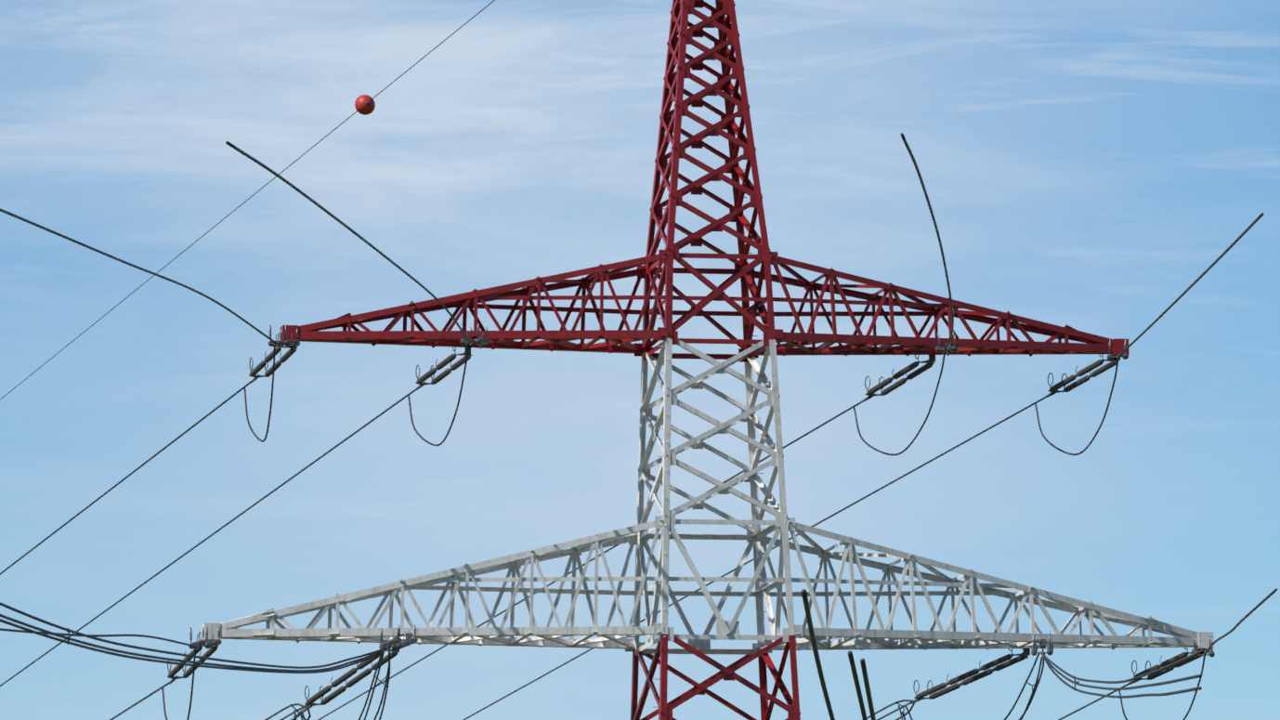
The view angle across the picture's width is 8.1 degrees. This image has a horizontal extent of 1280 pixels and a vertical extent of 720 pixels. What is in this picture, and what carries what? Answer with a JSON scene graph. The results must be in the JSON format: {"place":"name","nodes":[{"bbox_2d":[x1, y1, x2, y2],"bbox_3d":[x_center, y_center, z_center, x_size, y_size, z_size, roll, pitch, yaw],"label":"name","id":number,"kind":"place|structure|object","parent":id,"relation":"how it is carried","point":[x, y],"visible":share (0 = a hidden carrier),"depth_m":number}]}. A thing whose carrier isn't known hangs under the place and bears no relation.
{"place":"outdoors","nodes":[
{"label":"outdoors","id":0,"kind":"place"},
{"bbox_2d":[0,0,1279,719],"label":"sky","id":1,"kind":"structure","parent":0,"point":[1081,163]},
{"bbox_2d":[201,0,1214,719],"bbox_3d":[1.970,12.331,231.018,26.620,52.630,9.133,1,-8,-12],"label":"pylon","id":2,"kind":"object","parent":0,"point":[640,533],"depth_m":232.39},
{"bbox_2d":[0,0,1277,719],"bbox_3d":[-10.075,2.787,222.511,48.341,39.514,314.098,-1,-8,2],"label":"conductors","id":3,"kind":"object","parent":2,"relation":"on","point":[323,669],"visible":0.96,"depth_m":212.93},
{"bbox_2d":[354,94,375,115],"bbox_3d":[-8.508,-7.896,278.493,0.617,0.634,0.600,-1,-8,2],"label":"warning ball","id":4,"kind":"object","parent":3,"relation":"attached to","point":[361,106],"visible":0.98,"depth_m":278.30},
{"bbox_2d":[66,101,1214,719],"bbox_3d":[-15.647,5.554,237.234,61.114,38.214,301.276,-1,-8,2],"label":"line fittings","id":5,"kind":"object","parent":3,"relation":"attached to","point":[1042,646],"visible":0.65,"depth_m":232.74},
{"bbox_2d":[168,338,1214,705],"bbox_3d":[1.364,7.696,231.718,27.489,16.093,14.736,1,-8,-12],"label":"insulators","id":6,"kind":"object","parent":2,"relation":"attached to","point":[965,678],"visible":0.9,"depth_m":235.33}
]}

